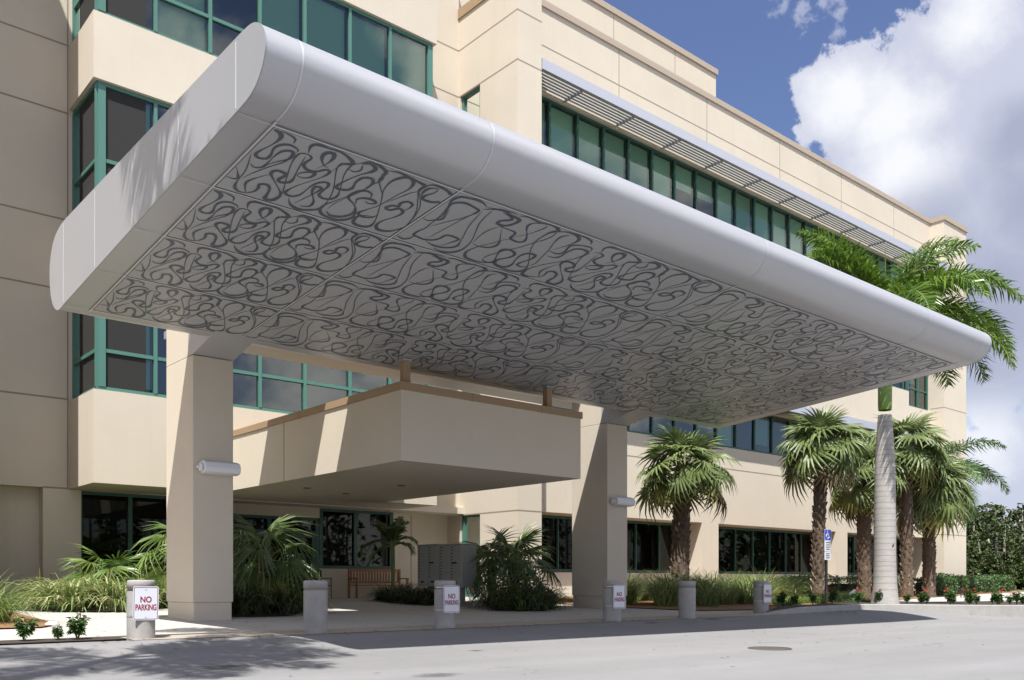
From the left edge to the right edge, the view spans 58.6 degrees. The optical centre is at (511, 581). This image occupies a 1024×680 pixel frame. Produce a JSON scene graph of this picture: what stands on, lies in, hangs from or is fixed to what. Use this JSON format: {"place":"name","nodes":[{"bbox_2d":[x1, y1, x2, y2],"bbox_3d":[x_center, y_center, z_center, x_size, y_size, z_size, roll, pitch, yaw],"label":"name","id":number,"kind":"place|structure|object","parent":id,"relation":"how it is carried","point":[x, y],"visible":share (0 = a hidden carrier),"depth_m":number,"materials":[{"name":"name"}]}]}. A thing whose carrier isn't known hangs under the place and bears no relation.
{"place":"outdoors","nodes":[
{"label":"outdoors","id":0,"kind":"place"},
{"bbox_2d":[0,591,1014,640],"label":"pavement","id":1,"kind":"structure","parent":0,"point":[358,612],"depth_m":18.47,"materials":[{"name":"concrete"}]},
{"bbox_2d":[0,612,49,627],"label":"mulch bed","id":2,"kind":"object","parent":1,"relation":"on","point":[9,624],"visible":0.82,"depth_m":15.57,"materials":[{"name":"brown wood"}]},
{"bbox_2d":[0,572,68,623],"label":"ornamental grass","id":3,"kind":"object","parent":2,"relation":"on","point":[4,616],"depth_m":15.65,"materials":[{"name":"green plant"}]},
{"bbox_2d":[0,603,126,610],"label":"mulch bed","id":4,"kind":"object","parent":1,"relation":"on","point":[56,610],"visible":0.12,"depth_m":19.81,"materials":[{"name":"soil"}]},
{"bbox_2d":[1,567,59,602],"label":"grass clump","id":5,"kind":"object","parent":4,"relation":"on","point":[39,579],"visible":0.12,"depth_m":21.63,"materials":[{"name":"green plant"}]},
{"bbox_2d":[7,572,83,608],"bbox_3d":[-10.400,0.264,20.488,2.178,0.990,2.360,0,0,-17],"label":"grass clump","id":6,"kind":"object","parent":4,"relation":"on","point":[38,589],"visible":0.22,"depth_m":20.14,"materials":[{"name":"green plant"}]},
{"bbox_2d":[15,578,95,611],"bbox_3d":[-10.016,0.336,19.976,2.213,0.816,2.273,0,0,18],"label":"grass clump","id":7,"kind":"object","parent":4,"relation":"on","point":[47,606],"visible":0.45,"depth_m":19.68,"materials":[{"name":"green plant"}]},
{"bbox_2d":[9,569,106,611],"bbox_3d":[-9.968,0.231,20.592,2.408,1.095,2.610,0,0,-13],"label":"grass clump","id":8,"kind":"object","parent":4,"relation":"on","point":[64,586],"visible":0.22,"depth_m":20.14,"materials":[{"name":"green plant"}]},
{"bbox_2d":[16,573,122,612],"bbox_3d":[-9.566,0.299,19.827,2.558,0.943,2.628,0,0,11],"label":"grass clump","id":9,"kind":"object","parent":4,"relation":"on","point":[67,605],"visible":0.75,"depth_m":19.52,"materials":[{"name":"green plant"}]},
{"bbox_2d":[54,571,130,612],"bbox_3d":[-9.314,0.319,20.485,2.374,1.079,2.448,0,0,44],"label":"grass clump","id":10,"kind":"object","parent":4,"relation":"on","point":[90,593],"visible":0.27,"depth_m":19.95,"materials":[{"name":"green plant"}]},
{"bbox_2d":[55,542,153,588],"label":"shrub palm","id":11,"kind":"object","parent":4,"relation":"on","point":[123,569],"visible":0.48,"depth_m":22.10,"materials":[{"name":"green plant"}]},
{"bbox_2d":[48,568,166,613],"bbox_3d":[-8.744,0.304,20.206,2.654,1.169,2.574,0,0,-43],"label":"grass clump","id":12,"kind":"object","parent":4,"relation":"on","point":[113,601],"visible":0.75,"depth_m":19.71,"materials":[{"name":"green plant"}]},
{"bbox_2d":[127,521,241,608],"bbox_3d":[-7.909,-0.387,22.393,2.564,2.846,2.688,0,0,12],"label":"shrub palm","id":13,"kind":"object","parent":4,"relation":"on","point":[150,555],"visible":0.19,"depth_m":21.73,"materials":[{"name":"green plant"}]},
{"bbox_2d":[167,330,257,620],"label":"canopy column","id":14,"kind":"structure","parent":1,"relation":"on","point":[199,504],"depth_m":17.32,"materials":[{"name":"paint"}]},
{"bbox_2d":[197,460,240,475],"bbox_3d":[-5.535,-2.143,17.208,0.825,0.256,0.259,0,0,-41],"label":"wall light","id":15,"kind":"object","parent":14,"relation":"attached to","point":[218,468],"visible":1,"depth_m":17.13,"materials":[{"name":"white metal"}]},
{"bbox_2d":[50,22,991,428],"bbox_3d":[1.595,-5.119,18.075,17.782,1.370,8.075,0,0,-41],"label":"entrance canopy","id":16,"kind":"object","parent":14,"relation":"on","point":[270,188],"visible":1,"depth_m":14.09,"materials":[{"name":"silver metal"}]},
{"bbox_2d":[232,609,302,615],"bbox_3d":[-5.753,0.667,20.559,2.372,0.074,4.339,0,0,-22],"label":"mulch bed","id":17,"kind":"object","parent":1,"relation":"on","point":[266,615],"visible":0.17,"depth_m":18.97,"materials":[{"name":"soil"}]},
{"bbox_2d":[232,585,286,615],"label":"grass clump","id":18,"kind":"object","parent":17,"relation":"on","point":[235,604],"visible":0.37,"depth_m":18.74,"materials":[{"name":"green plant"}]},
{"bbox_2d":[233,583,302,616],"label":"grass clump","id":19,"kind":"object","parent":17,"relation":"on","point":[254,611],"visible":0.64,"depth_m":18.93,"materials":[{"name":"green plant"}]},
{"bbox_2d":[233,512,324,611],"bbox_3d":[-5.521,0.056,20.321,2.881,3.314,3.205,0,0,-12],"label":"shrub palm","id":20,"kind":"object","parent":17,"relation":"on","point":[263,569],"visible":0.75,"depth_m":19.79,"materials":[{"name":"green plant"}]},
{"bbox_2d":[236,581,335,615],"bbox_3d":[-4.936,0.426,19.486,2.575,0.873,2.504,0,0,43],"label":"grass clump","id":21,"kind":"object","parent":17,"relation":"on","point":[276,610],"visible":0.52,"depth_m":19.17,"materials":[{"name":"green plant"}]},
{"bbox_2d":[242,553,331,609],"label":"shrub palm","id":22,"kind":"object","parent":17,"relation":"on","point":[309,567],"visible":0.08,"depth_m":21.40,"materials":[{"name":"green plant"}]},
{"bbox_2d":[348,569,408,597],"bbox_3d":[-4.500,0.075,30.827,2.070,0.990,0.575,0,0,-41],"label":"garden bench","id":23,"kind":"object","parent":1,"relation":"on","point":[398,571],"visible":0.82,"depth_m":30.86,"materials":[{"name":"brown wood"}]},
{"bbox_2d":[374,598,433,604],"bbox_3d":[-2.889,0.587,27.962,2.452,0.106,6.270,0,0,-20],"label":"mulch bed","id":24,"kind":"object","parent":1,"relation":"on","point":[399,601],"visible":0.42,"depth_m":26.70,"materials":[{"name":"soil"}]},
{"bbox_2d":[357,516,417,592],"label":"slender palm","id":25,"kind":"object","parent":24,"relation":"on","point":[394,530],"visible":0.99,"depth_m":28.00,"materials":[{"name":"green plant"}]},
{"bbox_2d":[363,582,414,601],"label":"grass clump","id":26,"kind":"object","parent":24,"relation":"on","point":[384,592],"visible":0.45,"depth_m":27.47,"materials":[{"name":"green plant"}]},
{"bbox_2d":[373,586,414,602],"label":"grass clump","id":27,"kind":"object","parent":24,"relation":"on","point":[396,598],"visible":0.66,"depth_m":26.83,"materials":[{"name":"green plant"}]},
{"bbox_2d":[387,584,433,603],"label":"grass clump","id":28,"kind":"object","parent":24,"relation":"on","point":[406,594],"visible":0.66,"depth_m":25.85,"materials":[{"name":"green plant"}]},
{"bbox_2d":[401,588,433,603],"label":"grass clump","id":29,"kind":"object","parent":24,"relation":"on","point":[423,598],"visible":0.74,"depth_m":25.27,"materials":[{"name":"green plant"}]},
{"bbox_2d":[417,544,439,592],"bbox_3d":[-2.252,-0.212,26.601,0.565,1.720,1.070,0,0,-41],"label":"mailbox cabinet","id":30,"kind":"object","parent":24,"relation":"on","point":[428,565],"visible":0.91,"depth_m":26.42,"materials":[{"name":"metal"}]},
{"bbox_2d":[439,543,476,604],"bbox_3d":[-1.546,-0.190,25.783,0.565,1.720,1.070,0,0,-41],"label":"mailbox cabinet","id":31,"kind":"object","parent":1,"relation":"on","point":[454,560],"visible":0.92,"depth_m":25.46,"materials":[{"name":"metal"}]},
{"bbox_2d":[454,526,535,599],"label":"shrub palm","id":32,"kind":"object","parent":1,"relation":"on","point":[479,550],"visible":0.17,"depth_m":27.43,"materials":[{"name":"green plant"}]},
{"bbox_2d":[485,603,558,609],"bbox_3d":[0.279,0.667,25.372,1.972,0.099,5.940,0,0,-4],"label":"mulch bed","id":33,"kind":"object","parent":1,"relation":"on","point":[511,609],"visible":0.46,"depth_m":22.75,"materials":[{"name":"soil"}]},
{"bbox_2d":[467,583,543,610],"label":"grass clump","id":34,"kind":"object","parent":33,"relation":"on","point":[499,606],"visible":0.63,"depth_m":22.77,"materials":[{"name":"green plant"}]},
{"bbox_2d":[468,584,548,610],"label":"grass clump","id":35,"kind":"object","parent":33,"relation":"on","point":[500,595],"visible":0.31,"depth_m":23.18,"materials":[{"name":"green plant"}]},
{"bbox_2d":[468,521,562,605],"bbox_3d":[0.144,-0.228,24.849,2.861,2.896,2.730,0,0,-41],"label":"shrub palm","id":36,"kind":"object","parent":33,"relation":"on","point":[513,563],"visible":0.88,"depth_m":24.44,"materials":[{"name":"green plant"}]},
{"bbox_2d":[481,583,564,611],"bbox_3d":[0.193,0.477,22.707,2.101,0.859,2.320,0,0,-44],"label":"grass clump","id":37,"kind":"object","parent":33,"relation":"on","point":[524,606],"visible":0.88,"depth_m":22.48,"materials":[{"name":"green plant"}]},
{"bbox_2d":[492,581,571,609],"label":"grass clump","id":38,"kind":"object","parent":33,"relation":"on","point":[539,606],"visible":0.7,"depth_m":22.69,"materials":[{"name":"green plant"}]},
{"bbox_2d":[530,587,579,608],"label":"grass clump","id":39,"kind":"object","parent":33,"relation":"on","point":[548,606],"visible":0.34,"depth_m":23.39,"materials":[{"name":"green plant"}]},
{"bbox_2d":[572,402,656,608],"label":"canopy column","id":40,"kind":"structure","parent":1,"relation":"on","point":[599,538],"depth_m":24.73,"materials":[{"name":"paint"}]},
{"bbox_2d":[164,331,571,408],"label":"canopy support beam","id":41,"kind":"structure","parent":40,"relation":"on","point":[322,361],"depth_m":23.62,"materials":[{"name":"beige metal"}]},
{"bbox_2d":[611,496,635,506],"bbox_3d":[2.970,-2.153,24.557,0.825,0.256,0.259,0,0,-41],"label":"wall light","id":42,"kind":"object","parent":40,"relation":"attached to","point":[623,501],"visible":1,"depth_m":24.45,"materials":[{"name":"white metal"}]},
{"bbox_2d":[678,581,695,618],"bbox_3d":[3.909,0.446,20.361,0.380,0.914,0.380,0,0,21],"label":"bollard","id":43,"kind":"object","parent":1,"relation":"on","point":[686,599],"visible":0.98,"depth_m":20.20,"materials":[{"name":"concrete"}]},
{"bbox_2d":[558,591,1011,609],"bbox_3d":[16.334,0.662,39.753,39.300,0.200,10.000,0,0,-41],"label":"mulch bed","id":44,"kind":"object","parent":1,"relation":"on","point":[650,604],"visible":0.24,"depth_m":26.53,"materials":[{"name":"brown wood"}]},
{"bbox_2d":[634,423,741,583],"bbox_3d":[5.565,-2.199,29.621,3.546,5.999,3.550,0,0,-41],"label":"fan palm","id":45,"kind":"object","parent":44,"relation":"on","point":[682,486],"visible":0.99,"depth_m":29.29,"materials":[{"name":"green plant"}]},
{"bbox_2d":[764,573,840,595],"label":"hedge","id":46,"kind":"object","parent":44,"relation":"on","point":[837,586],"visible":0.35,"depth_m":39.71,"materials":[{"name":"green"}]},
{"bbox_2d":[772,400,875,594],"bbox_3d":[12.255,-3.154,35.499,3.762,7.910,3.791,0,0,-41],"label":"fan palm","id":47,"kind":"object","parent":44,"relation":"on","point":[836,443],"visible":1,"depth_m":35.14,"materials":[{"name":"green plant"}]},
{"bbox_2d":[824,529,830,603],"bbox_3d":[9.766,-0.381,28.311,0.380,2.460,0.116,0,0,-41],"label":"parking sign","id":48,"kind":"object","parent":44,"relation":"on","point":[827,544],"visible":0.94,"depth_m":28.29,"materials":[{"name":"metal"}]},
{"bbox_2d":[829,573,899,593],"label":"hedge","id":49,"kind":"object","parent":44,"relation":"on","point":[848,587],"visible":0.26,"depth_m":41.88,"materials":[{"name":"green plant"}]},
{"bbox_2d":[827,436,909,596],"bbox_3d":[14.748,-2.737,38.237,3.702,7.074,3.703,0,0,-41],"label":"fan palm","id":50,"kind":"object","parent":44,"relation":"on","point":[858,502],"visible":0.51,"depth_m":38.01,"materials":[{"name":"green plant"}]},
{"bbox_2d":[863,410,953,596],"bbox_3d":[16.858,-3.319,38.794,3.953,8.261,3.948,0,0,-41],"label":"fan palm","id":51,"kind":"object","parent":44,"relation":"on","point":[918,459],"visible":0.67,"depth_m":38.41,"materials":[{"name":"green plant"}]},
{"bbox_2d":[896,455,979,597],"bbox_3d":[18.379,-2.557,40.405,4.475,6.738,4.329,0,0,-41],"label":"fan palm","id":52,"kind":"object","parent":44,"relation":"on","point":[953,501],"visible":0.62,"depth_m":39.15,"materials":[{"name":"green plant"}]},
{"bbox_2d":[913,572,964,595],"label":"hedge","id":53,"kind":"object","parent":44,"relation":"on","point":[943,581],"visible":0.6,"depth_m":43.70,"materials":[{"name":"green plant"}]},
{"bbox_2d":[870,436,1010,561],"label":"feather palm","id":54,"kind":"object","parent":44,"relation":"on","point":[980,471],"visible":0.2,"depth_m":45.09,"materials":[{"name":"green plant"}]},
{"bbox_2d":[947,573,1015,593],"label":"hedge","id":55,"kind":"object","parent":44,"relation":"on","point":[982,585],"visible":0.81,"depth_m":50.67,"materials":[{"name":"green plant"}]},
{"bbox_2d":[0,610,1023,679],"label":"road","id":56,"kind":"structure","parent":0,"point":[892,641],"depth_m":12.40,"materials":[{"name":"grey asphalt"}]},
{"bbox_2d":[122,613,759,639],"bbox_3d":[1.579,0.811,18.744,18.300,0.018,0.900,0,0,-41],"label":"kerb band","id":57,"kind":"object","parent":56,"relation":"on","point":[341,630],"visible":0.69,"depth_m":15.88,"materials":[{"name":"concrete"}]},
{"bbox_2d":[127,580,154,640],"bbox_3d":[-5.279,0.438,12.976,0.380,0.914,0.380,0,0,-41],"label":"bollard","id":58,"kind":"object","parent":57,"relation":"on","point":[140,629],"visible":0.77,"depth_m":12.81,"materials":[{"name":"concrete"}]},
{"bbox_2d":[126,586,158,619],"bbox_3d":[-5.276,0.310,12.973,0.384,0.476,0.393,1,-1,-41],"label":"no parking sign","id":59,"kind":"object","parent":58,"relation":"attached to","point":[145,602],"visible":0.99,"depth_m":12.82,"materials":[{"name":"white metal"}]},
{"bbox_2d":[303,580,327,634],"bbox_3d":[-3.141,0.441,14.586,0.380,0.914,0.380,0,0,-25],"label":"bollard","id":60,"kind":"object","parent":57,"relation":"on","point":[315,606],"visible":0.96,"depth_m":14.42,"materials":[{"name":"concrete"}]},
{"bbox_2d":[434,580,455,628],"bbox_3d":[-1.185,0.443,16.131,0.380,0.914,0.380,0,0,-10],"label":"bollard","id":61,"kind":"object","parent":57,"relation":"on","point":[442,619],"visible":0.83,"depth_m":15.97,"materials":[{"name":"concrete"}]},
{"bbox_2d":[434,586,459,612],"bbox_3d":[-1.182,0.315,16.127,0.384,0.476,0.393,0,0,-41],"label":"no parking sign","id":62,"kind":"object","parent":61,"relation":"attached to","point":[451,599],"visible":0.98,"depth_m":15.98,"materials":[{"name":"grey metal"}]},
{"bbox_2d":[603,581,620,621],"bbox_3d":[2.066,0.445,18.808,0.380,0.914,0.380,0,0,6],"label":"bollard","id":63,"kind":"object","parent":57,"relation":"on","point":[610,613],"visible":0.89,"depth_m":18.64,"materials":[{"name":"concrete"}]},
{"bbox_2d":[603,585,624,607],"bbox_3d":[2.069,0.317,18.804,0.384,0.476,0.393,0,0,-41],"label":"no parking sign","id":64,"kind":"object","parent":63,"relation":"attached to","point":[618,596],"visible":1,"depth_m":18.66,"materials":[{"name":"grey metal"}]},
{"bbox_2d":[753,580,768,612],"bbox_3d":[6.307,0.436,23.107,0.380,0.914,0.380,0,0,37],"label":"bollard","id":65,"kind":"object","parent":57,"relation":"on","point":[760,605],"visible":0.89,"depth_m":22.95,"materials":[{"name":"concrete"}]},
{"bbox_2d":[753,584,771,602],"bbox_3d":[6.311,0.308,23.103,0.384,0.476,0.393,0,0,-41],"label":"no parking sign","id":66,"kind":"object","parent":65,"relation":"attached to","point":[767,593],"visible":0.98,"depth_m":22.96,"materials":[{"name":"grey metal"}]},
{"bbox_2d":[748,646,791,649],"bbox_3d":[4.043,1.063,14.317,0.680,0.036,0.680,0,0,-41],"label":"manhole cover","id":67,"kind":"object","parent":56,"relation":"on","point":[769,648],"visible":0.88,"depth_m":14.24,"materials":[{"name":"metal"}]},
{"bbox_2d":[0,587,1023,645],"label":"ground","id":68,"kind":"structure","parent":0,"point":[1022,590],"depth_m":13.36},
{"bbox_2d":[0,637,124,643],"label":"soil strip","id":69,"kind":"object","parent":68,"relation":"on","point":[45,640],"visible":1,"depth_m":12.27,"materials":[{"name":"brown soil"}]},
{"bbox_2d":[10,615,39,640],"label":"flowering plant","id":70,"kind":"object","parent":69,"relation":"on","point":[24,630],"visible":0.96,"depth_m":12.11,"materials":[{"name":"green plant"}]},
{"bbox_2d":[51,624,64,639],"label":"flowering plant","id":71,"kind":"object","parent":69,"relation":"on","point":[57,631],"visible":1,"depth_m":12.30,"materials":[{"name":"green plant"}]},
{"bbox_2d":[65,612,90,638],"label":"flowering plant","id":72,"kind":"object","parent":69,"relation":"on","point":[77,627],"visible":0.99,"depth_m":12.43,"materials":[{"name":"green plant"}]},
{"bbox_2d":[0,0,967,602],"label":"office building","id":73,"kind":"structure","parent":68,"relation":"on","point":[92,92],"depth_m":29.90,"materials":[{"name":"paint"}]},
{"bbox_2d":[72,312,145,398],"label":"window","id":74,"kind":"structure","parent":73,"relation":"in","point":[122,372],"depth_m":22.93,"materials":[{"name":"green glass"}]},
{"bbox_2d":[72,80,145,210],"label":"window","id":75,"kind":"structure","parent":73,"relation":"in","point":[125,114],"depth_m":22.87,"materials":[{"name":"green glass"}]},
{"bbox_2d":[72,0,145,41],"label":"window","id":76,"kind":"structure","parent":73,"relation":"in","point":[134,11],"depth_m":23.03,"materials":[{"name":"green glass"}]},
{"bbox_2d":[81,491,166,585],"bbox_3d":[-10.036,-0.975,25.624,4.080,2.870,0.140,0,0,-41],"label":"window","id":77,"kind":"structure","parent":73,"relation":"in","point":[111,523],"depth_m":25.01,"materials":[{"name":"teal"}]},
{"bbox_2d":[80,80,171,202],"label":"window","id":78,"kind":"structure","parent":73,"relation":"in","point":[155,109],"depth_m":22.98,"materials":[{"name":"green glass"}]},
{"bbox_2d":[80,314,431,413],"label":"window","id":79,"kind":"structure","parent":73,"relation":"in","point":[262,383],"depth_m":26.51,"materials":[{"name":"green glass"}]},
{"bbox_2d":[80,0,432,96],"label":"window","id":80,"kind":"structure","parent":73,"relation":"in","point":[339,29],"depth_m":26.57,"materials":[{"name":"green glass"}]},
{"bbox_2d":[284,534,314,579],"bbox_3d":[-6.883,-0.485,29.608,1.100,2.090,0.114,0,0,-41],"label":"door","id":81,"kind":"structure","parent":73,"relation":"in","point":[304,536],"depth_m":29.90,"materials":[{"name":"teal"}]},
{"bbox_2d":[319,508,392,568],"bbox_3d":[-5.303,-1.415,31.075,2.890,1.990,0.140,0,0,-41],"label":"window","id":82,"kind":"structure","parent":73,"relation":"in","point":[343,533],"depth_m":30.93,"materials":[{"name":"black glass"}]},
{"bbox_2d":[233,381,582,501],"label":"entrance roof","id":83,"kind":"structure","parent":73,"relation":"attached to","point":[399,440],"depth_m":20.32,"materials":[{"name":"paint"}]},
{"bbox_2d":[398,358,411,381],"bbox_3d":[-2.158,-4.231,18.435,0.200,0.502,0.200,0,0,-41],"label":"canopy post","id":84,"kind":"object","parent":83,"relation":"on","point":[404,369],"visible":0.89,"depth_m":18.38,"materials":[{"name":"metal"}]},
{"bbox_2d":[541,385,553,406],"bbox_3d":[0.815,-4.231,21.005,0.200,0.502,0.200,0,0,-41],"label":"canopy post","id":85,"kind":"object","parent":83,"relation":"on","point":[547,395],"visible":0.89,"depth_m":20.95,"materials":[{"name":"metal"}]},
{"bbox_2d":[462,514,479,596],"bbox_3d":[-1.383,-0.900,32.572,0.140,2.960,1.140,0,0,-41],"label":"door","id":86,"kind":"structure","parent":73,"relation":"in","point":[470,523],"depth_m":32.66,"materials":[{"name":"teal glass"}]},
{"bbox_2d":[462,86,479,116],"bbox_3d":[-1.383,-15.865,32.572,0.140,3.250,1.140,0,0,-41],"label":"window","id":87,"kind":"structure","parent":73,"relation":"in","point":[471,101],"depth_m":32.57,"materials":[{"name":"green glass"}]},
{"bbox_2d":[542,515,672,572],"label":"window","id":88,"kind":"structure","parent":73,"relation":"in","point":[649,547],"depth_m":37.87,"materials":[{"name":"black glass"}]},
{"bbox_2d":[542,404,875,466],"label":"window","id":89,"kind":"structure","parent":73,"relation":"in","point":[761,435],"depth_m":42.24,"materials":[{"name":"teal glass"}]},
{"bbox_2d":[542,96,916,292],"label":"window","id":90,"kind":"structure","parent":73,"relation":"in","point":[567,131],"depth_m":38.10,"materials":[{"name":"teal glass"}]},
{"bbox_2d":[719,527,812,573],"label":"window","id":91,"kind":"structure","parent":73,"relation":"in","point":[777,551],"depth_m":44.04,"materials":[{"name":"teal"}]},
{"bbox_2d":[847,535,900,574],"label":"window","id":92,"kind":"structure","parent":73,"relation":"in","point":[851,539],"depth_m":49.61,"materials":[{"name":"black glass"}]},
{"bbox_2d":[907,376,927,410],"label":"window","id":93,"kind":"structure","parent":73,"relation":"in","point":[917,388],"depth_m":52.98,"materials":[{"name":"teal"}]},
{"bbox_2d":[741,604,1023,616],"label":"kerb","id":94,"kind":"structure","parent":68,"relation":"on","point":[1000,610],"depth_m":26.27,"materials":[{"name":"concrete"}]},
{"bbox_2d":[767,601,1023,611],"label":"mulch bed","id":95,"kind":"object","parent":68,"relation":"on","point":[936,603],"visible":0.62,"depth_m":28.18,"materials":[{"name":"soil"}]},
{"bbox_2d":[795,226,1023,603],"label":"royal palm","id":96,"kind":"object","parent":95,"relation":"on","point":[925,288],"visible":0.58,"depth_m":27.07,"materials":[{"name":"green"}]},
{"bbox_2d":[963,588,977,604],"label":"flowering plant","id":97,"kind":"object","parent":95,"relation":"on","point":[969,597],"visible":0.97,"depth_m":26.97,"materials":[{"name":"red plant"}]},
{"bbox_2d":[966,502,1023,589],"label":"woodland","id":98,"kind":"object","parent":68,"relation":"on","point":[994,546],"visible":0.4,"depth_m":70.15,"materials":[{"name":"green plant"}]},
{"bbox_2d":[626,569,654,603],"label":"ornamental grass","id":99,"kind":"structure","parent":0,"point":[629,596],"depth_m":27.01,"materials":[{"name":"green plant"}]},
{"bbox_2d":[629,572,662,602],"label":"ornamental grass","id":100,"kind":"object","parent":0,"point":[637,599],"depth_m":28.36,"materials":[{"name":"green plant"}]},
{"bbox_2d":[627,568,709,605],"bbox_3d":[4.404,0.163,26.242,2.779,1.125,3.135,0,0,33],"label":"ornamental grass","id":101,"kind":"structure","parent":0,"point":[662,597],"depth_m":25.97,"materials":[{"name":"green plant"}]},
{"bbox_2d":[657,568,728,603],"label":"ornamental grass","id":102,"kind":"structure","parent":0,"point":[697,581],"depth_m":27.52,"materials":[{"name":"green plant"}]},
{"bbox_2d":[693,576,735,606],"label":"ornamental grass","id":103,"kind":"object","parent":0,"point":[707,599],"depth_m":26.18,"materials":[{"name":"green plant"}]},
{"bbox_2d":[687,571,750,604],"bbox_3d":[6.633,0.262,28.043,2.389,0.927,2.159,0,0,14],"label":"ornamental grass","id":104,"kind":"object","parent":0,"point":[728,600],"depth_m":27.82,"materials":[{"name":"green plant"}]},
{"bbox_2d":[716,574,779,603],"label":"ornamental grass","id":105,"kind":"object","parent":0,"point":[745,599],"depth_m":28.30,"materials":[{"name":"green plant"}]},
{"bbox_2d":[724,572,793,599],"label":"ornamental grass","id":106,"kind":"object","parent":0,"point":[772,584],"depth_m":29.74,"materials":[{"name":"green plant"}]},
{"bbox_2d":[775,575,819,597],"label":"ornamental grass","id":107,"kind":"object","parent":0,"point":[789,594],"depth_m":31.32,"materials":[{"name":"green plant"}]},
{"bbox_2d":[603,0,1023,530],"label":"sky","id":108,"kind":"structure","parent":0,"point":[921,102],"materials":[{"name":"blue"}]},
{"bbox_2d":[899,592,1023,601],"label":"walkway","id":109,"kind":"structure","parent":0,"point":[985,597],"depth_m":37.92,"materials":[{"name":"concrete"}]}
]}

